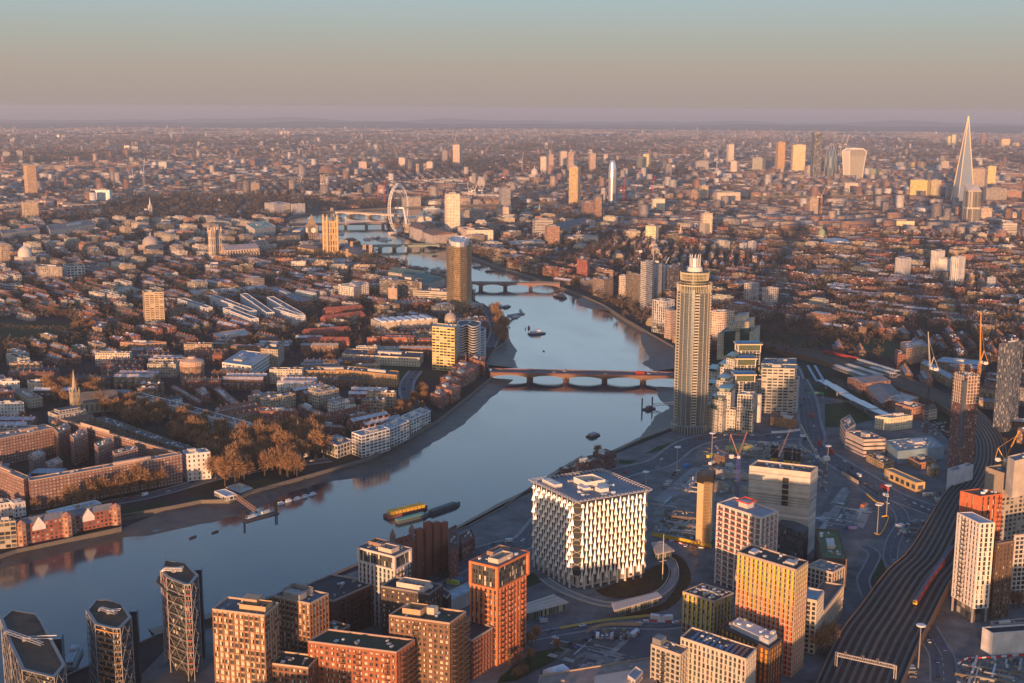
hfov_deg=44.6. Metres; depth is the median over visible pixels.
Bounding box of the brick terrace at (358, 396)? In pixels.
[348,389,374,403]
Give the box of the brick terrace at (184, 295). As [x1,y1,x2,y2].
[172,290,191,297]
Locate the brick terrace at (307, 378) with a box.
[281,375,316,383]
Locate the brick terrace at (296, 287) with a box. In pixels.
[287,284,301,292]
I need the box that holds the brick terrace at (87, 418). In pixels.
[51,412,94,427]
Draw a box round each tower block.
[142,290,164,322]
[388,286,397,301]
[577,256,589,277]
[619,274,626,297]
[626,271,639,308]
[699,223,709,233]
[739,242,746,248]
[744,282,758,299]
[748,240,756,251]
[762,286,778,304]
[895,256,910,276]
[930,249,944,274]
[939,257,950,270]
[950,255,965,284]
[987,276,995,286]
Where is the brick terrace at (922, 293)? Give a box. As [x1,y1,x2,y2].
[918,291,947,295]
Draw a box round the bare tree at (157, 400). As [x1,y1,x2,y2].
[154,398,167,418]
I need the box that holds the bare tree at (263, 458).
[255,448,275,475]
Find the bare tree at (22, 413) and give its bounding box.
[18,411,26,416]
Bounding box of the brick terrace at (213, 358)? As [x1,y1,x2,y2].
[186,350,225,364]
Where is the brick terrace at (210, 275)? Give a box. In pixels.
[202,272,221,278]
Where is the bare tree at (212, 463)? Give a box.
[204,453,219,479]
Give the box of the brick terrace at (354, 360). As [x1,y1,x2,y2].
[340,356,373,365]
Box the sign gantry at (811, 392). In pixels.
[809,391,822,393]
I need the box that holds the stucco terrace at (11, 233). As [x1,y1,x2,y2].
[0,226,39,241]
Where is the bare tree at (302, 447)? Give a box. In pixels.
[294,439,313,459]
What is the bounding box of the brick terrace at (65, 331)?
[60,329,80,342]
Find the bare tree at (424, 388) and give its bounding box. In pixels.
[419,385,428,392]
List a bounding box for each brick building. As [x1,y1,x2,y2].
[448,525,458,579]
[459,529,474,560]
[927,463,938,476]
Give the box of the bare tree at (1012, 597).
[1009,589,1018,607]
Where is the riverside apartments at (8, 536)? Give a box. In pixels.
[0,516,16,548]
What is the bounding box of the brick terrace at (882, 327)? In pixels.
[873,321,884,334]
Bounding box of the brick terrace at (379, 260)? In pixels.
[360,259,384,263]
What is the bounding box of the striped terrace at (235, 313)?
[223,307,258,329]
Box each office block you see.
[0,283,22,292]
[21,200,38,220]
[35,264,62,277]
[63,263,84,278]
[95,188,111,201]
[102,267,118,272]
[115,287,141,295]
[120,340,166,350]
[190,287,239,298]
[203,262,232,269]
[239,284,267,293]
[260,341,284,366]
[264,286,311,307]
[276,226,318,246]
[291,203,304,214]
[379,276,397,299]
[388,267,429,277]
[398,276,422,299]
[402,196,420,206]
[412,273,444,287]
[413,288,446,304]
[445,192,459,229]
[465,208,485,220]
[496,205,510,216]
[500,230,520,239]
[508,239,544,248]
[532,218,552,237]
[545,224,559,246]
[564,237,597,243]
[565,234,597,243]
[580,277,592,290]
[593,275,612,297]
[594,267,612,276]
[624,229,639,239]
[651,197,664,209]
[695,160,708,170]
[711,309,734,340]
[713,191,740,200]
[752,213,765,215]
[790,144,805,170]
[840,414,855,446]
[844,182,860,191]
[845,430,885,456]
[863,168,878,175]
[874,412,912,430]
[892,219,914,226]
[900,339,927,363]
[908,161,926,167]
[909,455,935,468]
[910,179,930,195]
[920,359,952,387]
[935,356,985,372]
[973,167,987,194]
[983,187,1006,199]
[1000,221,1016,238]
[1001,212,1019,218]
[1007,189,1021,197]
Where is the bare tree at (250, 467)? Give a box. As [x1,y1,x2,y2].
[238,459,254,481]
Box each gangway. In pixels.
[234,494,258,512]
[652,401,673,405]
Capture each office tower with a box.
[0,242,10,266]
[3,151,9,158]
[16,150,22,159]
[23,164,36,194]
[131,146,137,151]
[158,161,168,168]
[250,181,259,193]
[359,161,366,174]
[399,157,406,167]
[426,161,433,170]
[432,323,456,370]
[442,150,446,161]
[453,144,461,165]
[499,187,510,205]
[540,156,547,172]
[548,154,553,165]
[559,150,566,169]
[567,152,573,171]
[569,166,580,203]
[581,201,592,217]
[588,153,595,170]
[593,196,601,219]
[636,156,641,169]
[643,153,650,166]
[645,224,658,242]
[652,298,674,333]
[665,164,671,174]
[689,189,697,200]
[699,184,707,197]
[700,211,712,232]
[726,144,733,162]
[730,160,738,172]
[752,157,765,169]
[775,141,785,168]
[804,165,809,173]
[807,196,818,214]
[896,162,905,165]
[929,179,940,195]
[939,160,948,167]
[946,136,951,144]
[952,134,956,144]
[962,184,981,221]
[980,133,985,143]
[980,206,991,218]
[986,165,995,184]
[993,339,1023,431]
[999,138,1009,146]
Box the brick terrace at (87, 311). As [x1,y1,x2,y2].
[82,308,100,317]
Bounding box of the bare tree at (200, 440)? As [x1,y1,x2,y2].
[193,436,208,448]
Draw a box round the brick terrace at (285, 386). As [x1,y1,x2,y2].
[277,379,313,392]
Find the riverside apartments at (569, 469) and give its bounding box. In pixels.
[559,464,574,474]
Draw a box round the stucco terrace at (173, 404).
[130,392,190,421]
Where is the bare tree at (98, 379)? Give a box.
[92,376,105,383]
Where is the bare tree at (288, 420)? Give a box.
[283,414,299,432]
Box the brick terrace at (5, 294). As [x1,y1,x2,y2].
[0,291,14,299]
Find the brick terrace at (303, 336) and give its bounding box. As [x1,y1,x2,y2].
[295,334,322,346]
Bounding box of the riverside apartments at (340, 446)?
[322,434,351,457]
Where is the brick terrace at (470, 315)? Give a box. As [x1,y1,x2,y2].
[456,313,473,317]
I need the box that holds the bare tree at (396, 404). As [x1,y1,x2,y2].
[392,400,402,406]
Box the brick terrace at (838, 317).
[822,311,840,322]
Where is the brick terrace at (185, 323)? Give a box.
[175,319,199,332]
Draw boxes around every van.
[505,538,512,541]
[539,618,548,622]
[908,669,916,674]
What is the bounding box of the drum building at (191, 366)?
[179,356,204,382]
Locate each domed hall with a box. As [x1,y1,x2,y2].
[14,243,35,265]
[138,233,162,253]
[529,166,539,177]
[816,227,826,237]
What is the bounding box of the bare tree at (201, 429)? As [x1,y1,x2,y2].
[197,424,209,435]
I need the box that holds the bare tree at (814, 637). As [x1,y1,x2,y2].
[810,627,835,654]
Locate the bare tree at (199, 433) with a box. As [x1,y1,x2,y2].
[191,428,202,441]
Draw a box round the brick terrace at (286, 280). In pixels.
[274,276,293,285]
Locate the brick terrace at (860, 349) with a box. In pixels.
[853,343,865,358]
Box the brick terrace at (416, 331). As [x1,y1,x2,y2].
[412,328,431,339]
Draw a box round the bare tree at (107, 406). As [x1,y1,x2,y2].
[98,398,110,412]
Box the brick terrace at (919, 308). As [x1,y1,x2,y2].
[903,305,935,312]
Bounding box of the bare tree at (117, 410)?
[109,401,122,419]
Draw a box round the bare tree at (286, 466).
[280,458,293,476]
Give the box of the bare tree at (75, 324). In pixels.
[71,322,78,329]
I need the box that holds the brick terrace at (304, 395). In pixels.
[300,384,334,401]
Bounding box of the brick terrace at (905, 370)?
[897,363,912,378]
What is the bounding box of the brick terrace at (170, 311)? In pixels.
[164,308,177,320]
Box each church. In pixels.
[69,371,117,412]
[148,197,151,214]
[679,226,686,235]
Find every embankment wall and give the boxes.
[0,193,1023,558]
[67,207,674,676]
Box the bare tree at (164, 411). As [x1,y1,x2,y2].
[161,407,173,420]
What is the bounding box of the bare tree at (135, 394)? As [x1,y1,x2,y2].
[132,391,143,400]
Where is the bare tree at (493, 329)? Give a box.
[490,326,495,338]
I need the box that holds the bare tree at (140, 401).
[134,395,147,410]
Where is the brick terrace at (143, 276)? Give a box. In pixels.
[139,273,157,281]
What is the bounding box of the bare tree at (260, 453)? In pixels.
[255,449,270,471]
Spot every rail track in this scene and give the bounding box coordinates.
[761,342,985,682]
[762,343,981,682]
[764,344,977,682]
[765,342,989,682]
[767,341,1000,682]
[768,342,996,682]
[769,341,1004,682]
[770,343,992,682]
[821,359,958,682]
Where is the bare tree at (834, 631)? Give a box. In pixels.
[820,621,840,645]
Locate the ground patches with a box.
[547,463,887,669]
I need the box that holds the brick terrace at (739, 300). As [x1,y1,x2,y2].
[730,297,745,301]
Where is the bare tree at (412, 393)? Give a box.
[408,391,418,398]
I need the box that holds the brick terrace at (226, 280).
[214,277,233,283]
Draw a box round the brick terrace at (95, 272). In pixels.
[91,270,105,278]
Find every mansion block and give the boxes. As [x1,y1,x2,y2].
[0,424,55,463]
[0,464,29,508]
[28,449,45,472]
[28,451,182,510]
[45,457,62,467]
[54,422,70,458]
[59,418,177,456]
[70,428,88,465]
[94,437,112,465]
[112,445,138,461]
[170,384,202,406]
[195,385,210,403]
[213,386,237,404]
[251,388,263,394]
[257,407,297,426]
[297,403,324,421]
[323,403,368,423]
[323,422,344,436]
[347,411,368,419]
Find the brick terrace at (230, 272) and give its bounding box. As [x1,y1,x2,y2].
[215,266,232,274]
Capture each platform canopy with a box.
[832,364,866,375]
[845,363,883,374]
[855,359,899,375]
[869,366,896,377]
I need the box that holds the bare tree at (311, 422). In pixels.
[302,418,323,430]
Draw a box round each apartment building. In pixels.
[0,267,10,271]
[0,389,14,398]
[0,424,34,431]
[6,353,29,365]
[7,348,29,357]
[9,273,21,284]
[9,360,42,370]
[26,337,39,347]
[31,341,46,355]
[40,333,57,347]
[46,500,100,513]
[58,297,71,305]
[61,299,75,307]
[68,293,83,300]
[72,344,86,356]
[73,296,90,306]
[79,301,97,308]
[83,304,99,311]
[88,340,105,352]
[89,291,104,303]
[95,277,108,284]
[95,351,132,365]
[100,289,118,301]
[103,281,117,288]
[107,293,125,301]
[110,298,125,308]
[110,335,125,348]
[111,261,122,267]
[113,301,132,309]
[114,279,131,286]
[122,332,140,340]
[135,325,146,335]
[136,381,164,397]
[136,385,158,396]
[144,326,162,340]
[145,321,155,325]
[147,361,177,377]
[149,286,163,289]
[152,283,168,290]
[153,357,185,373]
[155,323,175,339]
[164,297,177,304]
[184,342,213,357]
[198,294,209,304]
[206,291,225,296]
[212,342,228,349]
[215,338,236,348]
[231,344,261,355]
[239,263,252,272]
[248,391,276,404]
[260,392,295,406]
[269,367,303,383]
[276,257,293,265]
[291,260,305,270]
[304,275,317,284]
[308,384,329,402]
[312,387,338,407]
[315,260,333,266]
[315,323,339,327]
[322,288,338,295]
[324,396,343,408]
[328,278,343,283]
[328,399,349,411]
[329,398,354,404]
[331,318,346,326]
[342,301,358,305]
[353,264,375,272]
[355,363,379,368]
[356,344,377,349]
[362,397,386,412]
[366,389,396,408]
[369,283,379,295]
[374,304,389,313]
[377,309,395,315]
[381,302,399,313]
[414,300,432,312]
[431,268,446,271]
[462,316,485,320]
[548,260,565,266]
[558,267,572,274]
[568,264,576,273]
[598,258,613,268]
[644,306,651,316]
[652,290,675,297]
[703,260,708,269]
[708,251,713,261]
[712,287,725,293]
[727,283,743,291]
[735,291,743,299]
[744,299,764,304]
[746,307,773,322]
[747,274,757,279]
[750,279,767,286]
[754,276,777,285]
[756,303,776,309]
[771,269,787,275]
[774,239,789,243]
[774,277,787,282]
[774,281,787,284]
[777,305,793,309]
[779,264,795,272]
[781,303,797,307]
[782,287,800,297]
[784,314,802,325]
[788,283,806,290]
[791,308,811,317]
[797,303,822,311]
[798,291,819,298]
[801,273,818,281]
[807,290,823,297]
[813,253,832,258]
[825,303,847,311]
[835,294,856,302]
[839,274,853,278]
[842,324,849,335]
[848,279,866,286]
[853,276,876,286]
[856,322,866,336]
[872,316,891,327]
[880,314,904,326]
[883,292,903,301]
[894,349,905,367]
[895,294,916,304]
[908,312,930,320]
[910,266,920,275]
[916,298,939,308]
[921,283,945,291]
[927,317,951,326]
[932,334,943,343]
[938,304,955,311]
[945,286,961,295]
[945,320,964,328]
[947,249,965,256]
[947,333,959,345]
[948,363,959,373]
[953,348,965,357]
[957,331,968,342]
[964,269,969,278]
[966,364,979,374]
[972,324,994,334]
[974,311,995,319]
[976,271,986,280]
[978,299,1000,306]
[981,287,1006,298]
[981,337,991,347]
[981,351,992,365]
[984,377,995,383]
[985,372,996,378]
[996,337,1008,346]
[1007,334,1018,339]
[1008,286,1017,293]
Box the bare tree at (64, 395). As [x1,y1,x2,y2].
[58,388,68,405]
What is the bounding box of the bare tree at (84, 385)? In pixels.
[79,381,89,390]
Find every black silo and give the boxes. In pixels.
[770,445,774,460]
[774,446,777,461]
[784,447,787,462]
[787,448,791,462]
[792,448,796,463]
[797,449,800,463]
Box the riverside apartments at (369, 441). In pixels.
[352,425,389,457]
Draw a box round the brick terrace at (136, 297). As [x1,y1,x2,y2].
[132,294,142,303]
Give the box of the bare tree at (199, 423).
[192,420,206,429]
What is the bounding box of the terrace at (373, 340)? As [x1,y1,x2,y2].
[367,336,380,345]
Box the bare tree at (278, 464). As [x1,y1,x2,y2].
[273,454,282,474]
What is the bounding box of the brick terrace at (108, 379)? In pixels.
[74,373,112,386]
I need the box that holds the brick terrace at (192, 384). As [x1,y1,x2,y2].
[181,376,222,391]
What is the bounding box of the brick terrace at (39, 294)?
[34,292,51,299]
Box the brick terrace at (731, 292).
[716,290,741,298]
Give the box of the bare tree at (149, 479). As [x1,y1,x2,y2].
[140,471,157,491]
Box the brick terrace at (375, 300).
[370,298,392,308]
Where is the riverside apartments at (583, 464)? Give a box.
[575,455,600,474]
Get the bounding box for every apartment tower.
[0,609,66,682]
[86,599,141,682]
[156,559,205,680]
[357,538,411,626]
[469,545,529,665]
[640,260,652,309]
[675,262,682,283]
[731,370,756,416]
[733,341,762,376]
[734,355,757,379]
[735,544,807,676]
[946,371,980,473]
[951,512,994,622]
[954,488,1002,603]
[989,539,1013,619]
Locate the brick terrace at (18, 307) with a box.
[6,303,22,313]
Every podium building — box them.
[981,624,1023,655]
[990,618,1023,625]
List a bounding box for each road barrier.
[643,619,681,622]
[662,538,708,548]
[958,654,1023,664]
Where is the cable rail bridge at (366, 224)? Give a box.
[289,216,391,227]
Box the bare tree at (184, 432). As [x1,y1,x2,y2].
[177,425,192,443]
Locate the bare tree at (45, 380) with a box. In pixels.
[42,376,53,386]
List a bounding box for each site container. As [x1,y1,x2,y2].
[446,578,459,584]
[454,577,462,582]
[629,628,639,637]
[650,613,663,619]
[660,614,672,619]
[845,525,856,529]
[860,501,866,507]
[922,492,933,496]
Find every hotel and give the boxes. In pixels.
[264,202,289,213]
[339,281,368,302]
[339,282,368,301]
[664,309,675,338]
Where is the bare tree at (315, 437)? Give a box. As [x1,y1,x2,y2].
[303,429,325,461]
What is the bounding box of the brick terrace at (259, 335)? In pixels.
[253,331,280,341]
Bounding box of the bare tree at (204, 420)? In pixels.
[198,417,212,426]
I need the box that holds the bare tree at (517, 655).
[511,651,523,664]
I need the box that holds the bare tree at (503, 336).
[498,332,508,342]
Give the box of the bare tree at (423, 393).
[420,391,428,401]
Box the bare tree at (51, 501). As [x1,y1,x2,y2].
[46,498,55,509]
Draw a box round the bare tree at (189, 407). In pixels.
[184,404,194,409]
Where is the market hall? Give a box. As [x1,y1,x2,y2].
[538,657,656,682]
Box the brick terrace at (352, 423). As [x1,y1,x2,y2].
[346,409,388,431]
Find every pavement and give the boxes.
[16,458,331,520]
[398,371,431,410]
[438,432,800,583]
[482,303,499,346]
[526,619,681,641]
[797,365,804,378]
[797,379,935,515]
[836,468,909,566]
[856,546,880,596]
[922,626,957,681]
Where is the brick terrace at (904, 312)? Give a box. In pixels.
[885,307,917,317]
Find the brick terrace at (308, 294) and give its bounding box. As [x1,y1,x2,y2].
[295,288,316,300]
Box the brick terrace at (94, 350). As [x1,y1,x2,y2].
[88,348,101,360]
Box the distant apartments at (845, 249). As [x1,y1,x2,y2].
[0,224,1023,443]
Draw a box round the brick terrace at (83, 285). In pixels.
[73,281,87,291]
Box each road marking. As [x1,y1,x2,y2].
[424,434,779,579]
[802,382,928,506]
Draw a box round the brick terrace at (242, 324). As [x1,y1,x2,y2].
[229,318,251,331]
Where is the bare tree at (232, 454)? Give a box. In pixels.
[225,449,240,477]
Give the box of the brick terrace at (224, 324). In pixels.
[215,320,239,330]
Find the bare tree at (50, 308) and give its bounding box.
[47,304,54,313]
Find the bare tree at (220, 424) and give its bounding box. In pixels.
[214,423,225,436]
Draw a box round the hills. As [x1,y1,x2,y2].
[0,117,1023,130]
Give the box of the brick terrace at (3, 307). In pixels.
[0,305,9,315]
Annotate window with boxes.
[96,630,130,682]
[164,579,197,673]
[214,612,278,682]
[279,613,327,652]
[310,645,407,682]
[352,589,371,630]
[360,550,408,625]
[383,599,393,635]
[391,621,464,682]
[472,556,525,664]
[682,640,716,682]
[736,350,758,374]
[737,555,805,675]
[953,519,988,607]
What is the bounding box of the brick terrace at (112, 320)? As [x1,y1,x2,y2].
[104,315,123,327]
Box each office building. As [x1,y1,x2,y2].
[0,226,9,230]
[10,250,17,258]
[14,221,26,224]
[19,224,36,227]
[21,285,38,295]
[24,241,40,250]
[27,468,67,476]
[28,216,41,223]
[31,221,47,224]
[31,249,45,253]
[32,234,49,241]
[35,223,46,228]
[36,254,51,262]
[39,240,49,247]
[45,240,63,251]
[48,405,86,424]
[50,259,65,264]
[52,219,67,223]
[53,246,67,251]
[56,234,67,238]
[64,237,79,244]
[65,240,76,249]
[73,229,87,237]
[75,241,96,253]
[82,245,98,255]
[88,249,103,259]
[91,234,104,244]
[92,217,108,226]
[97,236,109,243]
[100,241,118,252]
[112,215,125,222]
[114,246,123,255]
[118,247,133,257]
[119,225,131,235]
[119,263,135,275]
[124,219,133,226]
[124,241,137,246]
[124,269,141,278]
[131,221,147,229]
[131,255,145,262]
[135,216,148,222]
[135,227,149,235]
[142,248,162,259]
[152,217,162,223]
[154,231,167,240]
[156,218,169,223]
[157,222,174,231]
[158,241,168,250]
[162,233,178,246]
[165,229,178,233]
[170,244,182,256]
[172,249,187,260]
[173,215,185,222]
[176,229,193,240]
[180,223,196,228]
[182,240,201,251]
[183,217,195,223]
[187,279,207,292]
[188,237,204,242]
[192,214,202,222]
[192,229,206,236]
[192,243,207,254]
[201,215,214,222]
[202,222,218,229]
[202,233,207,242]
[207,219,220,222]
[213,255,230,261]
[218,221,230,227]
[221,229,236,235]
[221,235,234,244]
[222,218,233,225]
[225,226,237,230]
[231,219,244,225]
[237,233,252,243]
[240,220,252,231]
[244,257,258,263]
[245,276,264,285]
[249,240,269,244]
[252,214,264,220]
[259,216,270,221]
[269,217,283,223]
[281,227,293,232]
[308,242,322,246]
[315,235,322,241]
[329,263,348,274]
[339,238,347,243]
[344,238,356,240]
[363,273,380,280]
[404,223,410,232]
[406,266,423,270]
[417,216,431,221]
[422,221,434,226]
[431,302,453,320]
[460,212,464,217]
[460,218,463,226]
[464,233,484,243]
[476,219,486,225]
[480,223,492,226]
[483,240,501,244]
[487,217,495,221]
[488,225,498,232]
[494,217,503,221]
[494,228,502,237]
[502,214,516,219]
[504,216,514,224]
[505,224,518,229]
[519,214,532,219]
[519,217,527,222]
[541,213,556,217]
[543,265,559,275]
[573,243,584,251]
[595,221,610,225]
[603,215,617,221]
[612,252,624,264]
[616,216,626,220]
[651,246,660,257]
[660,240,667,247]
[712,293,733,304]
[714,239,729,250]
[723,218,739,224]
[728,302,750,314]
[778,247,792,256]
[778,293,794,303]
[805,241,818,249]
[805,311,835,327]
[808,297,828,305]
[850,265,867,273]
[859,263,872,268]
[863,242,878,247]
[911,259,922,266]
[933,270,949,280]
[950,246,968,251]
[963,234,973,241]
[973,237,984,242]
[976,232,986,237]
[998,244,1016,249]
[1019,385,1023,405]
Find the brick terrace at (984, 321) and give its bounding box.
[972,319,999,324]
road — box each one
[42,458,330,514]
[422,432,803,582]
[528,621,680,640]
[798,379,934,513]
[837,467,907,565]
[858,546,878,596]
[923,626,956,682]
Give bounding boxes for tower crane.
[634,242,642,264]
[652,243,658,300]
[662,260,667,284]
[728,431,747,496]
[774,429,790,461]
[801,424,829,463]
[924,332,938,430]
[977,314,988,374]
[995,431,1018,466]
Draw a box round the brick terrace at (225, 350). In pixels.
[191,347,228,358]
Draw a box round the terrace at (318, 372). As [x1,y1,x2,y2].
[294,366,365,381]
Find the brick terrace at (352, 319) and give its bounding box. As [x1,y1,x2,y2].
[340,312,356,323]
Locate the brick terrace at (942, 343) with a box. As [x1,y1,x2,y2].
[937,341,950,356]
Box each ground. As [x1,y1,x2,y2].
[0,122,1023,682]
[141,395,1023,682]
[653,466,748,542]
[695,440,812,464]
[957,657,1023,682]
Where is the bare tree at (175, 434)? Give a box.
[170,425,182,441]
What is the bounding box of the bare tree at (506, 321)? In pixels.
[502,317,509,324]
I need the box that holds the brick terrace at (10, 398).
[0,395,15,400]
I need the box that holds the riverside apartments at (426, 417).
[413,407,430,425]
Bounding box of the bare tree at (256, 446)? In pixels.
[250,443,265,454]
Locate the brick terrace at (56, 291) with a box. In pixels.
[50,289,67,298]
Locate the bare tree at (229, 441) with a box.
[223,436,235,447]
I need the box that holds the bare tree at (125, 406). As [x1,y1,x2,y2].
[123,402,135,423]
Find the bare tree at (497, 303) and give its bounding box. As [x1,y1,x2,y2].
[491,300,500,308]
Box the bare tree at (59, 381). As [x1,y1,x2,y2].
[53,377,65,386]
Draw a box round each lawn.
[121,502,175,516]
[497,645,570,682]
[527,573,541,586]
[619,460,636,463]
[646,443,671,453]
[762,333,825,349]
[825,402,873,426]
[852,337,899,358]
[870,557,885,587]
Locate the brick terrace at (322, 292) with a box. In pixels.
[305,287,326,299]
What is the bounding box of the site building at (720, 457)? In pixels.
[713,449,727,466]
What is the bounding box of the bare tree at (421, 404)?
[418,400,424,407]
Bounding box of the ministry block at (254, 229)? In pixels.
[246,220,275,238]
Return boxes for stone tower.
[305,214,317,242]
[322,214,338,257]
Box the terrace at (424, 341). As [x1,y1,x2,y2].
[417,338,431,345]
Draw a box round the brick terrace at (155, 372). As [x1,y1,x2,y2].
[119,369,160,381]
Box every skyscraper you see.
[608,160,616,202]
[810,132,822,176]
[824,143,836,177]
[842,148,866,179]
[950,116,973,200]
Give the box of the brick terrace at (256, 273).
[247,270,264,279]
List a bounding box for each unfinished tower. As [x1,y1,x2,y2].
[652,263,661,298]
[662,264,678,292]
[714,496,778,589]
[984,464,1023,540]
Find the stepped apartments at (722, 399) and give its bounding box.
[707,384,734,432]
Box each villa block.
[0,497,11,516]
[9,498,25,517]
[182,448,210,480]
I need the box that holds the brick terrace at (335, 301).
[317,295,340,306]
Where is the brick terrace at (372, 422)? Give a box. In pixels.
[359,413,400,429]
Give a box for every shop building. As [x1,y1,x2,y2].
[889,391,918,408]
[895,400,924,420]
[921,404,936,420]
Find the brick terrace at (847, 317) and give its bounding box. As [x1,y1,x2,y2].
[835,312,864,323]
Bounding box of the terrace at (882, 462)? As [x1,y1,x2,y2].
[866,453,893,469]
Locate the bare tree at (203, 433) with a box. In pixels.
[200,431,213,441]
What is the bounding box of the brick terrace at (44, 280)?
[35,277,50,285]
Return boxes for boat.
[65,644,82,670]
[245,514,257,518]
[259,509,272,514]
[423,206,439,208]
[528,329,545,334]
[553,293,566,298]
[586,432,599,437]
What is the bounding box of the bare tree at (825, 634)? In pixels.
[815,628,832,654]
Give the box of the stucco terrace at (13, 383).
[0,378,19,389]
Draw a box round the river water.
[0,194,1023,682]
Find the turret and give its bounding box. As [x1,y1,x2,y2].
[369,245,371,257]
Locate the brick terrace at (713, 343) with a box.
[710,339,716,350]
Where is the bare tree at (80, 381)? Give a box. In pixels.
[75,378,82,387]
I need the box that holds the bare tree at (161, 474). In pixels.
[151,466,167,489]
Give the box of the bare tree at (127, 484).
[121,472,139,496]
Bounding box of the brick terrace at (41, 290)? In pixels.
[33,288,48,293]
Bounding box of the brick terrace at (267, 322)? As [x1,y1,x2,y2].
[257,317,272,329]
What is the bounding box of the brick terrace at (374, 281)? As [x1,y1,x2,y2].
[365,278,379,283]
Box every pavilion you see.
[214,489,236,500]
[226,483,252,492]
[473,243,481,252]
[482,244,490,254]
[491,245,498,253]
[499,247,507,254]
[508,248,516,254]
[526,594,568,620]
[612,592,661,617]
[651,541,673,560]
[770,411,796,428]
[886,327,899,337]
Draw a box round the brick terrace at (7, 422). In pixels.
[0,419,28,424]
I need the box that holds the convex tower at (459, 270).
[446,236,481,312]
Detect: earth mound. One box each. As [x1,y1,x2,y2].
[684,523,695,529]
[714,480,729,491]
[731,484,747,493]
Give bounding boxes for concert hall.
[407,214,432,222]
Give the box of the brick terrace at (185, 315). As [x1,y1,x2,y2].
[182,313,199,319]
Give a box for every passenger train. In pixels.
[823,350,858,359]
[913,545,954,604]
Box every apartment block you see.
[92,321,107,336]
[212,328,252,343]
[212,593,280,682]
[272,650,317,682]
[273,583,329,653]
[305,574,372,631]
[308,628,418,682]
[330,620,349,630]
[381,576,442,635]
[389,602,470,682]
[443,588,450,608]
[466,620,492,679]
[518,245,527,251]
[650,633,688,682]
[680,627,756,682]
[681,583,733,635]
[706,405,736,430]
[721,617,781,682]
[736,391,755,432]
[740,407,754,433]
[754,375,799,412]
[761,358,796,374]
[761,363,797,413]
[804,587,823,653]
[807,559,844,598]
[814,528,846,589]
[1009,534,1023,603]
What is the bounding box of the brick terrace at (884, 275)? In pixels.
[878,272,902,277]
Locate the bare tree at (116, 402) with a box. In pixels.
[110,396,123,413]
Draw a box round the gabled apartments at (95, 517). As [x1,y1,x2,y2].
[69,503,121,534]
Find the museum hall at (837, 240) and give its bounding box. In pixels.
[822,238,850,244]
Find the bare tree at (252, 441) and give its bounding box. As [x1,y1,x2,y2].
[246,439,263,465]
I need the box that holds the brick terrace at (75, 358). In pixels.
[61,350,80,363]
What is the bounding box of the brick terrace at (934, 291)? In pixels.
[920,289,948,294]
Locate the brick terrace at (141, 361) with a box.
[106,357,144,367]
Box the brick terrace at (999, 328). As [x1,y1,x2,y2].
[992,321,1019,331]
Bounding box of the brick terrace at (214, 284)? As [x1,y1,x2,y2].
[204,278,223,288]
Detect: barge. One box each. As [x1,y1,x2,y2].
[383,502,427,518]
[395,512,429,523]
[428,501,459,514]
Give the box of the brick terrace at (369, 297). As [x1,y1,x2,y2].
[365,295,387,305]
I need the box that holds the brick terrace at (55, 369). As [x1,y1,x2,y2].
[14,365,59,376]
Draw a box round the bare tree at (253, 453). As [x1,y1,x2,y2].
[249,444,267,469]
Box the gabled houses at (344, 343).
[306,337,350,349]
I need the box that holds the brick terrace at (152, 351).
[133,349,171,354]
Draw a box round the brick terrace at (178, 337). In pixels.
[173,331,197,344]
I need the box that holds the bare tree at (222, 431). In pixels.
[217,425,230,437]
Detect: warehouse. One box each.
[847,374,890,393]
[865,383,901,409]
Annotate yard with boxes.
[528,629,653,673]
[654,466,713,505]
[815,485,895,538]
[818,487,849,526]
[845,508,871,528]
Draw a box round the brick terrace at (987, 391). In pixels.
[979,383,995,398]
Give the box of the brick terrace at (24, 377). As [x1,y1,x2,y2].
[19,370,56,385]
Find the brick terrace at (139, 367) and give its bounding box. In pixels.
[109,364,143,369]
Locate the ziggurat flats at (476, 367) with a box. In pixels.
[452,360,480,380]
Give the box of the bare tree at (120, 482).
[109,471,130,498]
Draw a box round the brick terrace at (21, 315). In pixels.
[16,309,35,320]
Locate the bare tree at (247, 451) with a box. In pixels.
[240,445,252,459]
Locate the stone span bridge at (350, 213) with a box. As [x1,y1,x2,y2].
[335,211,398,218]
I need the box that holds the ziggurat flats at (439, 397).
[430,388,449,407]
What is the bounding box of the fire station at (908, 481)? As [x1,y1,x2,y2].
[884,468,924,491]
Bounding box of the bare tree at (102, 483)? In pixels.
[90,473,111,501]
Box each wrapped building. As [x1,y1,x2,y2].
[748,460,817,559]
[946,463,972,489]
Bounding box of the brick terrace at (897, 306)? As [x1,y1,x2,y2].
[890,303,916,308]
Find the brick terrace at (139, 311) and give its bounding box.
[134,309,143,320]
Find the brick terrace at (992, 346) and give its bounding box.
[982,343,997,358]
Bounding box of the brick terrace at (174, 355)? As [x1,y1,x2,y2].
[153,353,183,357]
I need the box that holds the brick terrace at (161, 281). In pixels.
[151,278,166,284]
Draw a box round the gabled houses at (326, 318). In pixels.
[320,311,365,323]
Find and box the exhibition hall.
[222,350,270,372]
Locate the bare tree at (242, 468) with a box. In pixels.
[233,459,246,482]
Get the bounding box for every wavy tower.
[457,320,480,360]
[481,326,485,356]
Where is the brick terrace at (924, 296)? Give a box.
[916,294,944,303]
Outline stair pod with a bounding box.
[628,666,642,682]
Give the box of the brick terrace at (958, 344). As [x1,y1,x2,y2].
[951,341,966,355]
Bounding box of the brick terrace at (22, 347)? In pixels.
[5,341,29,354]
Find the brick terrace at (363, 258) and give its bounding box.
[362,257,385,261]
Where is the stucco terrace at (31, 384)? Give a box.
[27,379,66,391]

